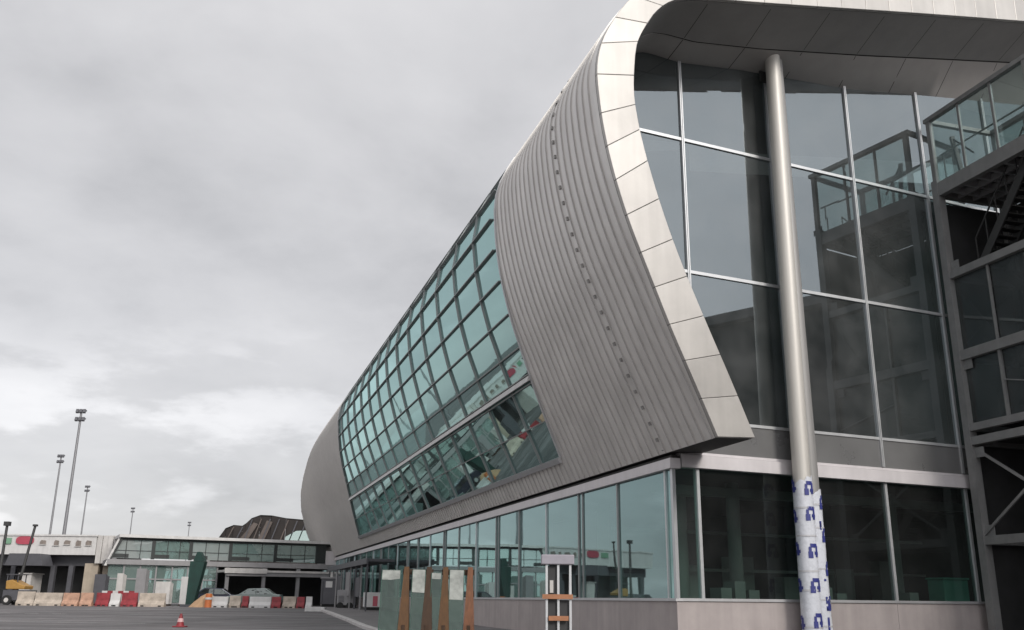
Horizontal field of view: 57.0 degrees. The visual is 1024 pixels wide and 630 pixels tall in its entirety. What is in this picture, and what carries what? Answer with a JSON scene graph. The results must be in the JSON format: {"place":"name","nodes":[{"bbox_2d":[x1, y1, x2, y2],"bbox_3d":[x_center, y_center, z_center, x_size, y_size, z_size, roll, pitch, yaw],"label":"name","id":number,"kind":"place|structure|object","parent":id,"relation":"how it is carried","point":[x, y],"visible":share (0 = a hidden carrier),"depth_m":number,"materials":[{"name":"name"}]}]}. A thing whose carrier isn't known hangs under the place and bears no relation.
{"place":"outdoors","nodes":[
{"label":"outdoors","id":0,"kind":"place"},
{"bbox_2d":[0,603,364,629],"bbox_3d":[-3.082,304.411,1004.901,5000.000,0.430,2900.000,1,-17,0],"label":"ground","id":1,"kind":"structure","parent":0,"point":[110,618],"depth_m":46.58,"materials":[{"name":"grey asphalt"}]},
{"bbox_2d":[0,521,11,577],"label":"lamp post","id":2,"kind":"object","parent":1,"relation":"on","point":[7,523],"visible":1,"depth_m":72.83,"materials":[{"name":"metal"}]},
{"bbox_2d":[1,574,36,604],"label":"yellow tug","id":3,"kind":"object","parent":1,"relation":"on","point":[9,597],"visible":0.61,"depth_m":71.31,"materials":[{"name":"paint"}]},
{"bbox_2d":[11,524,37,604],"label":"lamp post","id":4,"kind":"object","parent":1,"relation":"on","point":[28,550],"visible":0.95,"depth_m":73.61,"materials":[{"name":"metal"}]},
{"bbox_2d":[15,591,35,605],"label":"concrete barrier","id":5,"kind":"object","parent":1,"relation":"on","point":[25,598],"visible":0.87,"depth_m":68.98,"materials":[{"name":"concrete"}]},
{"bbox_2d":[19,573,43,592],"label":"site cabin","id":6,"kind":"object","parent":1,"relation":"on","point":[34,580],"visible":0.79,"depth_m":82.34,"materials":[{"name":"white metal"}]},
{"bbox_2d":[33,593,63,605],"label":"concrete barrier","id":7,"kind":"object","parent":1,"relation":"on","point":[48,599],"visible":0.88,"depth_m":68.70,"materials":[{"name":"concrete"}]},
{"bbox_2d":[49,454,64,533],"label":"floodlight mast","id":8,"kind":"object","parent":1,"relation":"on","point":[61,456],"visible":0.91,"depth_m":167.85,"materials":[{"name":"grey metal"}]},
{"bbox_2d":[61,593,79,605],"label":"plastic barrier","id":9,"kind":"object","parent":1,"relation":"on","point":[71,599],"visible":0.86,"depth_m":68.55,"materials":[{"name":"plastic"}]},
{"bbox_2d":[0,534,141,603],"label":"white annex","id":10,"kind":"object","parent":1,"relation":"on","point":[63,563],"visible":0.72,"depth_m":83.60,"materials":[{"name":"paint"}]},
{"bbox_2d":[62,409,86,534],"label":"floodlight mast","id":11,"kind":"object","parent":1,"relation":"on","point":[80,418],"visible":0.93,"depth_m":114.23,"materials":[{"name":"grey metal"}]},
{"bbox_2d":[80,485,90,534],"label":"floodlight mast","id":12,"kind":"object","parent":1,"relation":"on","point":[87,487],"visible":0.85,"depth_m":231.01,"materials":[{"name":"grey metal"}]},
{"bbox_2d":[79,593,93,605],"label":"plastic barrier","id":13,"kind":"object","parent":1,"relation":"on","point":[86,599],"visible":0.82,"depth_m":68.53,"materials":[{"name":"plastic"}]},
{"bbox_2d":[93,574,109,604],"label":"panel stack","id":14,"kind":"object","parent":1,"relation":"on","point":[101,582],"visible":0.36,"depth_m":75.91,"materials":[{"name":"grey paint"}]},
{"bbox_2d":[94,593,110,605],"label":"plastic barrier","id":15,"kind":"object","parent":1,"relation":"on","point":[102,599],"visible":0.86,"depth_m":68.84,"materials":[{"name":"plastic"}]},
{"bbox_2d":[109,593,120,606],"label":"plastic barrier","id":16,"kind":"object","parent":1,"relation":"on","point":[115,599],"visible":0.94,"depth_m":68.73,"materials":[{"name":"white paint"}]},
{"bbox_2d":[102,591,134,593],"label":"hazard board","id":17,"kind":"object","parent":1,"relation":"on","point":[119,592],"visible":0.48,"depth_m":70.33,"materials":[{"name":"white paint"}]},
{"bbox_2d":[116,573,126,600],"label":"panel stack","id":18,"kind":"object","parent":1,"relation":"on","point":[121,582],"visible":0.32,"depth_m":76.49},
{"bbox_2d":[120,593,138,606],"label":"plastic barrier","id":19,"kind":"object","parent":1,"relation":"on","point":[129,599],"visible":1,"depth_m":68.70,"materials":[{"name":"plastic"}]},
{"bbox_2d":[134,569,149,601],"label":"panel stack","id":20,"kind":"object","parent":1,"relation":"on","point":[142,580],"visible":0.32,"depth_m":76.96,"materials":[{"name":"grey paint"}]},
{"bbox_2d":[138,593,165,606],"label":"concrete barrier","id":21,"kind":"object","parent":1,"relation":"on","point":[152,599],"visible":0.91,"depth_m":68.71,"materials":[{"name":"concrete"}]},
{"bbox_2d":[155,581,173,605],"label":"panel stack","id":22,"kind":"object","parent":1,"relation":"on","point":[165,587],"visible":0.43,"depth_m":77.26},
{"bbox_2d":[172,614,187,626],"bbox_3d":[-13.375,12.322,38.023,0.480,0.520,0.480,1,-17,0],"label":"traffic cone","id":23,"kind":"object","parent":1,"relation":"on","point":[180,621],"visible":1,"depth_m":37.91,"materials":[{"name":"red plastic"}]},
{"bbox_2d":[178,577,187,605],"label":"panel stack","id":24,"kind":"object","parent":1,"relation":"on","point":[183,589],"visible":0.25,"depth_m":77.19,"materials":[{"name":"white paint"}]},
{"bbox_2d":[180,552,206,606],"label":"green pylon","id":25,"kind":"object","parent":1,"relation":"on","point":[198,565],"visible":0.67,"depth_m":71.30,"materials":[{"name":"paint"}]},
{"bbox_2d":[189,593,212,606],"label":"sand heap","id":26,"kind":"object","parent":1,"relation":"on","point":[199,602],"visible":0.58,"depth_m":68.91,"materials":[{"name":"beige sand"}]},
{"bbox_2d":[204,594,211,607],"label":"orange drum","id":27,"kind":"object","parent":1,"relation":"on","point":[208,600],"visible":1,"depth_m":68.27,"materials":[{"name":"plastic"}]},
{"bbox_2d":[198,588,232,597],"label":"parked car","id":28,"kind":"object","parent":1,"relation":"on","point":[219,592],"visible":0.15,"depth_m":74.44,"materials":[{"name":"blue paint"}]},
{"bbox_2d":[211,596,228,607],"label":"plastic barrier","id":29,"kind":"object","parent":1,"relation":"on","point":[219,602],"visible":1,"depth_m":68.66,"materials":[{"name":"white paint"}]},
{"bbox_2d":[102,534,339,605],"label":"glazed block","id":30,"kind":"structure","parent":1,"relation":"on","point":[283,579],"depth_m":83.21,"materials":[{"name":"white paint"}]},
{"bbox_2d":[107,564,124,597],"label":"lower window","id":31,"kind":"structure","parent":30,"relation":"in","point":[113,570],"depth_m":79.42,"materials":[{"name":"teal glass"}]},
{"bbox_2d":[113,540,152,558],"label":"upper window","id":32,"kind":"structure","parent":30,"relation":"in","point":[127,548],"depth_m":80.57,"materials":[{"name":"glass"}]},
{"bbox_2d":[124,565,141,590],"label":"lower window","id":33,"kind":"structure","parent":30,"relation":"in","point":[130,570],"depth_m":79.98,"materials":[{"name":"teal glass"}]},
{"bbox_2d":[141,565,157,592],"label":"lower window","id":34,"kind":"structure","parent":30,"relation":"in","point":[152,568],"depth_m":80.67,"materials":[{"name":"teal glass"}]},
{"bbox_2d":[155,566,172,587],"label":"lower window","id":35,"kind":"structure","parent":30,"relation":"in","point":[164,573],"depth_m":81.20,"materials":[{"name":"teal glass"}]},
{"bbox_2d":[154,541,189,559],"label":"upper window","id":36,"kind":"structure","parent":30,"relation":"in","point":[164,549],"depth_m":81.88,"materials":[{"name":"glass"}]},
{"bbox_2d":[172,566,188,602],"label":"lower window","id":37,"kind":"structure","parent":30,"relation":"in","point":[179,572],"depth_m":81.56,"materials":[{"name":"teal glass"}]},
{"bbox_2d":[202,567,217,588],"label":"lower window","id":38,"kind":"structure","parent":30,"relation":"in","point":[210,575],"depth_m":82.78,"materials":[{"name":"teal glass"}]},
{"bbox_2d":[192,542,229,560],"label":"upper window","id":39,"kind":"structure","parent":30,"relation":"in","point":[211,551],"depth_m":83.35,"materials":[{"name":"grey glass"}]},
{"bbox_2d":[231,544,273,561],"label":"upper window","id":40,"kind":"structure","parent":30,"relation":"in","point":[240,552],"depth_m":84.87,"materials":[{"name":"glass"}]},
{"bbox_2d":[276,545,315,562],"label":"upper window","id":41,"kind":"structure","parent":30,"relation":"in","point":[285,553],"depth_m":86.54,"materials":[{"name":"glass"}]},
{"bbox_2d":[228,596,241,607],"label":"concrete barrier","id":42,"kind":"object","parent":1,"relation":"on","point":[235,602],"visible":1,"depth_m":68.90,"materials":[{"name":"concrete"}]},
{"bbox_2d":[241,596,248,607],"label":"plastic barrier","id":43,"kind":"object","parent":1,"relation":"on","point":[245,602],"visible":0.85,"depth_m":68.90,"materials":[{"name":"plastic"}]},
{"bbox_2d":[227,588,282,603],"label":"parked car","id":44,"kind":"object","parent":1,"relation":"on","point":[260,592],"visible":0.34,"depth_m":73.42,"materials":[{"name":"silver metal"}]},
{"bbox_2d":[248,597,271,607],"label":"plastic barrier","id":45,"kind":"object","parent":1,"relation":"on","point":[260,602],"visible":0.87,"depth_m":68.66,"materials":[{"name":"white paint"}]},
{"bbox_2d":[271,597,281,607],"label":"plastic barrier","id":46,"kind":"object","parent":1,"relation":"on","point":[276,602],"visible":0.8,"depth_m":68.50,"materials":[{"name":"plastic"}]},
{"bbox_2d":[282,596,296,607],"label":"traffic barrier","id":47,"kind":"object","parent":1,"relation":"on","point":[289,602],"visible":0.82,"depth_m":68.81,"materials":[{"name":"plastic"}]},
{"bbox_2d":[296,597,304,607],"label":"plastic barrier","id":48,"kind":"object","parent":1,"relation":"on","point":[300,602],"visible":0.82,"depth_m":68.69,"materials":[{"name":"plastic"}]},
{"bbox_2d":[305,597,312,606],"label":"plastic barrier","id":49,"kind":"object","parent":1,"relation":"on","point":[309,600],"visible":0.68,"depth_m":68.69,"materials":[{"name":"white paint"}]},
{"bbox_2d":[305,607,325,611],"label":"kerb block","id":50,"kind":"structure","parent":1,"relation":"on","point":[313,609],"depth_m":58.76,"materials":[{"name":"white paint"}]},
{"bbox_2d":[320,577,342,606],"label":"equipment cabin","id":51,"kind":"object","parent":1,"relation":"on","point":[327,597],"visible":0.66,"depth_m":70.97,"materials":[{"name":"grey metal"}]},
{"bbox_2d":[334,570,339,607],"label":"steel prop","id":52,"kind":"object","parent":1,"relation":"on","point":[336,587],"visible":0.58,"depth_m":67.16,"materials":[{"name":"grey paint"}]},
{"bbox_2d":[337,583,357,607],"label":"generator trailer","id":53,"kind":"object","parent":1,"relation":"on","point":[342,599],"visible":0.77,"depth_m":65.08,"materials":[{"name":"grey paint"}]},
{"bbox_2d":[321,610,377,629],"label":"kerb","id":54,"kind":"structure","parent":1,"relation":"on","point":[356,623],"depth_m":43.85,"materials":[{"name":"concrete"}]},
{"bbox_2d":[327,558,394,610],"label":"covered walkway","id":55,"kind":"structure","parent":1,"relation":"on","point":[361,563],"depth_m":61.93,"materials":[{"name":"grey paint"}]},
{"bbox_2d":[363,592,379,609],"bbox_3d":[-8.786,18.305,60.031,1.200,1.200,1.630,1,-17,0],"label":"white crate","id":56,"kind":"object","parent":1,"relation":"on","point":[373,600],"visible":0.52,"depth_m":59.29,"materials":[{"name":"paint"}]},
{"bbox_2d":[397,567,433,629],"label":"glass rack","id":57,"kind":"object","parent":1,"relation":"on","point":[403,622],"visible":1,"depth_m":23.69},
{"bbox_2d":[378,569,400,629],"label":"glass sheet","id":58,"kind":"object","parent":57,"relation":"on","point":[389,599],"visible":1,"depth_m":23.79,"materials":[{"name":"green glass"}]},
{"bbox_2d":[409,569,425,629],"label":"glass sheet","id":59,"kind":"object","parent":57,"relation":"on","point":[417,590],"visible":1,"depth_m":23.79,"materials":[{"name":"green glass"}]},
{"bbox_2d":[438,567,473,629],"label":"glass rack","id":60,"kind":"object","parent":1,"relation":"on","point":[443,623],"visible":1,"depth_m":23.71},
{"bbox_2d":[430,572,441,629],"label":"glass sheet","id":61,"kind":"object","parent":60,"relation":"on","point":[436,583],"visible":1,"depth_m":23.80,"materials":[{"name":"glass"}]},
{"bbox_2d":[448,569,464,629],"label":"glass sheet","id":62,"kind":"object","parent":60,"relation":"on","point":[456,591],"visible":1,"depth_m":23.79,"materials":[{"name":"glass"}]},
{"bbox_2d":[541,554,573,629],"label":"glass rack","id":63,"kind":"object","parent":1,"relation":"on","point":[558,613],"visible":1,"depth_m":21.07,"materials":[{"name":"metal"}]},
{"bbox_2d":[300,0,1023,629],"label":"airport terminal","id":64,"kind":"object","parent":1,"relation":"on","point":[666,344],"visible":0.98,"depth_m":28.16,"materials":[{"name":"metal"}]},
{"bbox_2d":[338,559,343,589],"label":"side window","id":65,"kind":"structure","parent":64,"relation":"in","point":[341,561],"depth_m":83.81,"materials":[{"name":"glass"}]},
{"bbox_2d":[342,557,348,589],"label":"side window","id":66,"kind":"structure","parent":64,"relation":"in","point":[346,560],"depth_m":81.58,"materials":[{"name":"glass"}]},
{"bbox_2d":[348,556,353,588],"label":"side window","id":67,"kind":"structure","parent":64,"relation":"in","point":[351,558],"depth_m":77.41,"materials":[{"name":"glass"}]},
{"bbox_2d":[338,389,372,535],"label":"curved window","id":68,"kind":"structure","parent":64,"relation":"in","point":[363,526],"depth_m":68.76,"materials":[{"name":"teal glass"}]},
{"bbox_2d":[353,554,359,589],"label":"side window","id":69,"kind":"structure","parent":64,"relation":"in","point":[357,557],"depth_m":75.84,"materials":[{"name":"glass"}]},
{"bbox_2d":[341,380,379,529],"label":"curved window","id":70,"kind":"structure","parent":64,"relation":"in","point":[365,501],"depth_m":65.66,"materials":[{"name":"glass"}]},
{"bbox_2d":[359,553,365,596],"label":"side window","id":71,"kind":"structure","parent":64,"relation":"in","point":[363,555],"depth_m":71.66,"materials":[{"name":"teal glass"}]},
{"bbox_2d":[346,371,387,527],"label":"curved window","id":72,"kind":"structure","parent":64,"relation":"in","point":[358,456],"depth_m":62.89,"materials":[{"name":"glass"}]},
{"bbox_2d":[364,551,372,591],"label":"side window","id":73,"kind":"structure","parent":64,"relation":"in","point":[369,555],"depth_m":69.08,"materials":[{"name":"glass"}]},
{"bbox_2d":[353,360,396,524],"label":"curved window","id":74,"kind":"structure","parent":64,"relation":"in","point":[371,468],"depth_m":60.09,"materials":[{"name":"glass"}]},
{"bbox_2d":[371,549,379,591],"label":"side window","id":75,"kind":"structure","parent":64,"relation":"in","point":[376,553],"depth_m":66.53,"materials":[{"name":"glass"}]},
{"bbox_2d":[359,349,405,520],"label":"curved window","id":76,"kind":"structure","parent":64,"relation":"in","point":[373,443],"depth_m":57.27,"materials":[{"name":"glass"}]},
{"bbox_2d":[378,547,387,591],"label":"side window","id":77,"kind":"structure","parent":64,"relation":"in","point":[383,551],"depth_m":64.17,"materials":[{"name":"glass"}]},
{"bbox_2d":[367,336,416,517],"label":"curved window","id":78,"kind":"structure","parent":64,"relation":"in","point":[396,476],"depth_m":54.48,"materials":[{"name":"glass"}]},
{"bbox_2d":[387,544,396,568],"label":"side window","id":79,"kind":"structure","parent":64,"relation":"in","point":[392,550],"depth_m":60.83,"materials":[{"name":"teal glass"}]},
{"bbox_2d":[396,541,406,596],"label":"side window","id":80,"kind":"structure","parent":64,"relation":"in","point":[401,547],"depth_m":57.76,"materials":[{"name":"glass"}]},
{"bbox_2d":[375,322,428,513],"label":"curved window","id":81,"kind":"structure","parent":64,"relation":"in","point":[416,494],"depth_m":51.70,"materials":[{"name":"glass"}]},
{"bbox_2d":[406,538,417,596],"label":"side window","id":82,"kind":"structure","parent":64,"relation":"in","point":[412,545],"depth_m":54.96,"materials":[{"name":"glass"}]},
{"bbox_2d":[385,307,441,508],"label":"curved window","id":83,"kind":"structure","parent":64,"relation":"in","point":[419,465],"depth_m":48.92,"materials":[{"name":"glass"}]},
{"bbox_2d":[417,535,429,568],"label":"side window","id":84,"kind":"structure","parent":64,"relation":"in","point":[423,542],"depth_m":52.25,"materials":[{"name":"glass"}]},
{"bbox_2d":[395,289,456,503],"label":"curved window","id":85,"kind":"structure","parent":64,"relation":"in","point":[436,467],"depth_m":46.11,"materials":[{"name":"glass"}]},
{"bbox_2d":[429,532,442,571],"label":"side window","id":86,"kind":"structure","parent":64,"relation":"in","point":[436,540],"depth_m":49.20,"materials":[{"name":"glass"}]},
{"bbox_2d":[407,269,473,497],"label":"curved window","id":87,"kind":"structure","parent":64,"relation":"in","point":[461,483],"depth_m":43.32,"materials":[{"name":"glass"}]},
{"bbox_2d":[442,527,458,585],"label":"side window","id":88,"kind":"structure","parent":64,"relation":"in","point":[450,537],"depth_m":46.32,"materials":[{"name":"glass"}]},
{"bbox_2d":[420,247,493,490],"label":"curved window","id":89,"kind":"structure","parent":64,"relation":"in","point":[476,468],"depth_m":40.53,"materials":[{"name":"glass"}]},
{"bbox_2d":[458,523,475,596],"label":"side window","id":90,"kind":"structure","parent":64,"relation":"in","point":[467,533],"depth_m":43.32,"materials":[{"name":"glass"}]},
{"bbox_2d":[435,222,515,483],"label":"curved window","id":91,"kind":"structure","parent":64,"relation":"in","point":[495,455],"depth_m":37.74,"materials":[{"name":"glass"}]},
{"bbox_2d":[474,517,495,596],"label":"side window","id":92,"kind":"structure","parent":64,"relation":"in","point":[485,529],"depth_m":40.42,"materials":[{"name":"glass"}]},
{"bbox_2d":[452,192,541,474],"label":"curved window","id":93,"kind":"structure","parent":64,"relation":"in","point":[523,454],"depth_m":34.94,"materials":[{"name":"glass"}]},
{"bbox_2d":[494,511,518,597],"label":"side window","id":94,"kind":"structure","parent":64,"relation":"in","point":[506,528],"depth_m":37.48,"materials":[{"name":"teal glass"}]},
{"bbox_2d":[472,168,558,464],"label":"curved window","id":95,"kind":"structure","parent":64,"relation":"in","point":[492,296],"depth_m":32.61,"materials":[{"name":"glass"}]},
{"bbox_2d":[518,504,544,597],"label":"side window","id":96,"kind":"structure","parent":64,"relation":"in","point":[531,521],"depth_m":34.66,"materials":[{"name":"teal glass"}]},
{"bbox_2d":[545,495,577,597],"bbox_3d":[1.713,7.823,31.682,0.150,3.230,3.135,6,-18,-16],"label":"side window","id":97,"kind":"structure","parent":64,"relation":"in","point":[561,516],"depth_m":31.53,"materials":[{"name":"glass"}]},
{"bbox_2d":[577,484,617,597],"bbox_3d":[2.650,6.963,28.801,0.150,3.230,3.135,6,-18,-16],"label":"side window","id":98,"kind":"structure","parent":64,"relation":"in","point":[597,514],"depth_m":28.77,"materials":[{"name":"glass"}]},
{"bbox_2d":[616,472,667,597],"bbox_3d":[3.587,6.102,25.919,0.150,3.230,3.135,6,-18,-16],"label":"side window","id":99,"kind":"structure","parent":64,"relation":"in","point":[640,505],"depth_m":25.89,"materials":[{"name":"teal glass"}]},
{"bbox_2d":[595,52,691,286],"bbox_3d":[3.501,-2.260,26.091,3.266,11.878,0.140,8,-18,-23],"label":"tall window","id":100,"kind":"structure","parent":64,"relation":"in","point":[658,97],"depth_m":27.35,"materials":[{"name":"glass"}]},
{"bbox_2d":[663,470,674,597],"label":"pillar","id":101,"kind":"structure","parent":64,"relation":"in","point":[667,492],"depth_m":24.33,"materials":[{"name":"metal"}]},
{"bbox_2d":[693,469,704,597],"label":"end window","id":102,"kind":"structure","parent":64,"relation":"in","point":[696,479],"depth_m":24.33,"materials":[{"name":"metal"}]},
{"bbox_2d":[681,63,789,430],"bbox_3d":[6.445,-2.033,27.389,3.265,12.250,0.140,8,-18,-23],"label":"tall window","id":103,"kind":"structure","parent":64,"relation":"in","point":[735,282],"depth_m":27.52,"materials":[{"name":"glass"}]},
{"bbox_2d":[699,469,799,599],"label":"end window","id":104,"kind":"structure","parent":64,"relation":"in","point":[749,536],"depth_m":24.97,"materials":[{"name":"glass"}]},
{"bbox_2d":[784,78,884,466],"bbox_3d":[9.402,-1.772,28.683,3.295,12.556,0.140,8,-18,-23],"label":"tall window","id":105,"kind":"structure","parent":64,"relation":"in","point":[844,394],"depth_m":28.78,"materials":[{"name":"glass"}]},
{"bbox_2d":[819,478,898,600],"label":"end window","id":106,"kind":"structure","parent":64,"relation":"in","point":[860,557],"depth_m":26.43,"materials":[{"name":"glass"}]},
{"bbox_2d":[846,89,964,473],"bbox_3d":[12.352,-1.623,30.006,3.245,13.091,0.140,8,-18,-23],"label":"tall window","id":107,"kind":"structure","parent":64,"relation":"in","point":[917,400],"depth_m":29.95,"materials":[{"name":"glass"}]},
{"bbox_2d":[887,483,980,601],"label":"end window","id":108,"kind":"structure","parent":64,"relation":"in","point":[931,526],"depth_m":27.52,"materials":[{"name":"glass"}]},
{"bbox_2d":[917,95,998,447],"bbox_3d":[15.301,-1.471,31.329,3.295,13.623,0.140,8,-18,-23],"label":"tall window","id":109,"kind":"structure","parent":64,"relation":"in","point":[971,111],"depth_m":32.53,"materials":[{"name":"glass"}]},
{"bbox_2d":[967,489,984,601],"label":"end window","id":110,"kind":"structure","parent":64,"relation":"in","point":[968,490],"depth_m":28.18,"materials":[{"name":"metal"}]},
{"bbox_2d":[983,101,1023,212],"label":"tall window","id":111,"kind":"structure","parent":64,"relation":"in","point":[1011,133],"depth_m":34.14,"materials":[{"name":"glass"}]},
{"bbox_2d":[207,515,313,563],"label":"domed hall","id":112,"kind":"structure","parent":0,"point":[271,527],"depth_m":130.85,"materials":[{"name":"grey paint"}]},
{"bbox_2d":[0,0,627,560],"label":"sky","id":113,"kind":"structure","parent":0,"point":[216,216],"materials":[{"name":"grey"}]},
{"bbox_2d":[312,606,510,629],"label":"pavement","id":114,"kind":"structure","parent":0,"point":[368,617],"depth_m":50.50,"materials":[{"name":"grey concrete"}]},
{"bbox_2d":[923,53,1023,629],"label":"access bridge","id":115,"kind":"structure","parent":0,"point":[982,257],"depth_m":28.55,"materials":[{"name":"paint"}]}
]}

